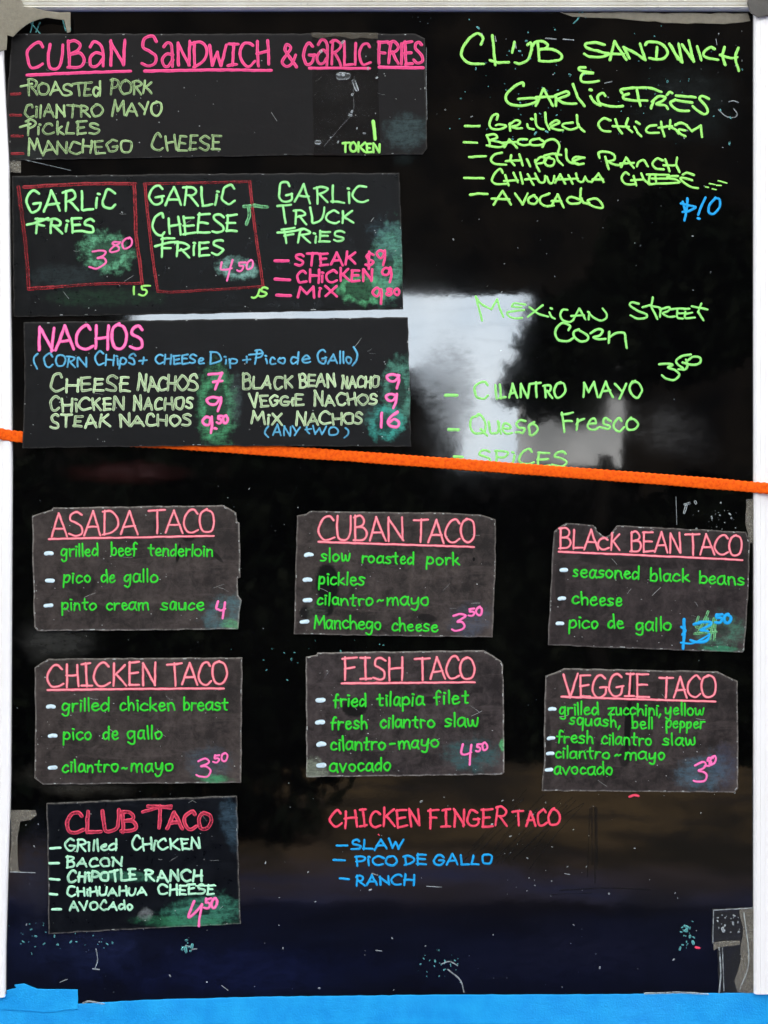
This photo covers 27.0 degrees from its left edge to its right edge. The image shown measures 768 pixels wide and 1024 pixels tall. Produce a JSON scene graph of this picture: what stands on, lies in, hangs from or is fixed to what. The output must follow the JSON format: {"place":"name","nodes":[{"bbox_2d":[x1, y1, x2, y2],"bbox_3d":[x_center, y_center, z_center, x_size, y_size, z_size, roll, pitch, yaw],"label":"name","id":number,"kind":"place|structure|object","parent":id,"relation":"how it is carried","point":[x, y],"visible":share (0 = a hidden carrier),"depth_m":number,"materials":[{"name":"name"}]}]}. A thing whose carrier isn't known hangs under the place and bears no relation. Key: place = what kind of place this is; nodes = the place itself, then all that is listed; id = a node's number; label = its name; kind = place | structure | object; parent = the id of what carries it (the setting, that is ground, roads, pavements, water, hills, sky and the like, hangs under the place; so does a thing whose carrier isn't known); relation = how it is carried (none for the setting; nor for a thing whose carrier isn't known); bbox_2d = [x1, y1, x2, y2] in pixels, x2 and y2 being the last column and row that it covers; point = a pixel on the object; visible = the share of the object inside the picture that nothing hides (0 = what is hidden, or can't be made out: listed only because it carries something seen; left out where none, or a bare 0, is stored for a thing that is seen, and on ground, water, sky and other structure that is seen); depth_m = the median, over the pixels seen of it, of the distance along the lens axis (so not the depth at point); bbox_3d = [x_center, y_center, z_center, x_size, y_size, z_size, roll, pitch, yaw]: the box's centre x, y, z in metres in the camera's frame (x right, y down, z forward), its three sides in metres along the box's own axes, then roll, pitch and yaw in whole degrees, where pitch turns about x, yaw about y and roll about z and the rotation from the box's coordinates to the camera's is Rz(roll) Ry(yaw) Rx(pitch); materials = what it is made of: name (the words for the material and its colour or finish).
{"place":"outdoors","nodes":[
{"label":"outdoors","id":0,"kind":"place"},
{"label":"wall","id":1,"kind":"structure","parent":0,"visible":0},
{"bbox_2d":[0,0,767,1004],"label":"menu board","id":2,"kind":"object","parent":1,"relation":"attached to","point":[584,236],"visible":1,"depth_m":2.00,"materials":[{"name":"black plastic"}]},
{"bbox_2d":[10,160,20,172],"bbox_3d":[-0.461,-0.432,1.999,0.014,0.016,0.001,0,0,0],"label":"clear tape","id":3,"kind":"object","parent":2,"relation":"attached to","point":[16,168],"visible":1,"depth_m":2.00,"materials":[{"name":"plastic"}]},
{"bbox_2d":[9,810,32,870],"bbox_3d":[-0.451,0.411,1.999,0.034,0.077,0.001,0,0,0],"label":"tape strip","id":4,"kind":"object","parent":2,"relation":"attached to","point":[13,824],"visible":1,"depth_m":2.00,"materials":[{"name":"grey plastic"}]},
{"bbox_2d":[0,0,70,51],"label":"corner tape","id":5,"kind":"object","parent":2,"relation":"attached to","point":[16,16],"visible":1,"depth_m":1.99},
{"bbox_2d":[0,983,77,1012],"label":"painters tape","id":6,"kind":"object","parent":2,"relation":"attached to","point":[23,997],"visible":1,"depth_m":2.00,"materials":[{"name":"blue paper"}]},
{"bbox_2d":[32,505,241,630],"bbox_3d":[-0.308,0.070,1.997,0.261,0.157,0.003,0,0,0],"label":"menu card","id":7,"kind":"object","parent":2,"relation":"attached to","point":[139,568],"visible":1,"depth_m":2.00,"materials":[{"name":"black paper"}]},
{"bbox_2d":[34,657,241,784],"bbox_3d":[-0.306,0.261,1.997,0.259,0.159,0.003,0,0,0],"label":"menu card","id":8,"kind":"object","parent":2,"relation":"attached to","point":[136,720],"visible":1,"depth_m":2.00,"materials":[{"name":"black paper"}]},
{"bbox_2d":[46,796,240,933],"bbox_3d":[-0.300,0.440,1.997,0.242,0.172,0.003,0,0,0],"label":"menu card","id":9,"kind":"object","parent":2,"relation":"attached to","point":[125,864],"visible":1,"depth_m":2.00,"materials":[{"name":"black paper"}]},
{"bbox_2d":[12,173,402,316],"bbox_3d":[-0.220,-0.334,1.998,0.488,0.180,0.002,0,0,0],"label":"menu card","id":10,"kind":"object","parent":2,"relation":"attached to","point":[93,245],"visible":1,"depth_m":2.00,"materials":[{"name":"black paper"}]},
{"bbox_2d":[22,317,410,447],"bbox_3d":[-0.208,-0.161,1.995,0.484,0.164,0.003,0,-3,0],"label":"menu card","id":11,"kind":"object","parent":2,"relation":"attached to","point":[340,382],"visible":1,"depth_m":1.99,"materials":[{"name":"black paper"}]},
{"bbox_2d":[7,33,426,159],"bbox_3d":[-0.208,-0.518,1.997,0.524,0.158,0.004,0,0,0],"label":"menu card","id":12,"kind":"object","parent":2,"relation":"attached to","point":[97,96],"visible":1,"depth_m":2.00,"materials":[{"name":"black paper"}]},
{"bbox_2d":[311,33,365,37],"bbox_3d":[-0.049,-0.594,1.995,0.083,0.009,0.001,0,0,0],"label":"tape strip","id":13,"kind":"object","parent":2,"relation":"attached to","point":[327,34],"visible":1,"depth_m":2.00,"materials":[{"name":"grey plastic"}]},
{"bbox_2d":[311,33,380,155],"bbox_3d":[-0.047,-0.521,1.997,0.087,0.154,0.001,0,0,0],"label":"clear tape","id":14,"kind":"object","parent":2,"relation":"attached to","point":[378,98],"visible":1,"depth_m":2.00,"materials":[{"name":"clear plastic"}]},
{"bbox_2d":[0,993,767,1023],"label":"painters tape","id":15,"kind":"object","parent":2,"relation":"attached to","point":[725,1008],"visible":1,"depth_m":2.00,"materials":[{"name":"blue paper"}]},
{"bbox_2d":[0,428,767,493],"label":"cord","id":16,"kind":"object","parent":2,"relation":"attached to","point":[498,467],"visible":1,"depth_m":1.99,"materials":[{"name":"orange plastic"}]},
{"bbox_2d":[294,511,495,636],"bbox_3d":[0.013,0.077,1.997,0.252,0.158,0.003,0,0,0],"label":"menu card","id":17,"kind":"object","parent":2,"relation":"attached to","point":[426,574],"visible":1,"depth_m":2.00,"materials":[{"name":"black paper"}]},
{"bbox_2d":[306,650,503,776],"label":"menu card","id":18,"kind":"object","parent":2,"relation":"attached to","point":[405,713],"visible":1,"depth_m":2.00,"materials":[{"name":"black paper"}]},
{"bbox_2d":[542,668,737,792],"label":"menu card","id":19,"kind":"object","parent":2,"relation":"attached to","point":[617,730],"visible":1,"depth_m":2.00,"materials":[{"name":"black paper"}]},
{"bbox_2d":[548,523,749,651],"bbox_3d":[0.331,0.095,1.997,0.252,0.161,0.007,0,0,1],"label":"menu card","id":20,"kind":"object","parent":2,"relation":"attached to","point":[630,587],"visible":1,"depth_m":2.00,"materials":[{"name":"black paper"}]},
{"bbox_2d":[560,11,749,23],"bbox_3d":[0.339,-0.617,1.998,0.238,0.016,0.001,0,0,0],"label":"tape strip","id":21,"kind":"object","parent":2,"relation":"attached to","point":[714,18],"visible":1,"depth_m":2.00,"materials":[{"name":"grey plastic"}]},
{"bbox_2d":[714,941,739,949],"bbox_3d":[0.428,0.541,1.997,0.033,0.012,0.001,0,0,0],"label":"tape strip","id":22,"kind":"object","parent":2,"relation":"attached to","point":[726,942],"visible":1,"depth_m":2.00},
{"bbox_2d":[737,908,753,992],"bbox_3d":[0.451,0.548,1.998,0.027,0.106,0.001,0,0,0],"label":"tape strip","id":23,"kind":"object","parent":2,"relation":"attached to","point":[750,935],"visible":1,"depth_m":2.00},
{"bbox_2d":[746,500,753,541],"bbox_3d":[0.457,0.012,1.998,0.011,0.056,0.001,0,0,0],"label":"tape strip","id":24,"kind":"object","parent":2,"relation":"attached to","point":[749,523],"visible":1,"depth_m":2.00,"materials":[{"name":"grey plastic"}]},
{"bbox_2d":[747,0,767,17],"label":"corner tape","id":25,"kind":"object","parent":2,"relation":"attached to","point":[758,8],"visible":1,"depth_m":1.99,"materials":[{"name":"grey plastic"}]}
]}

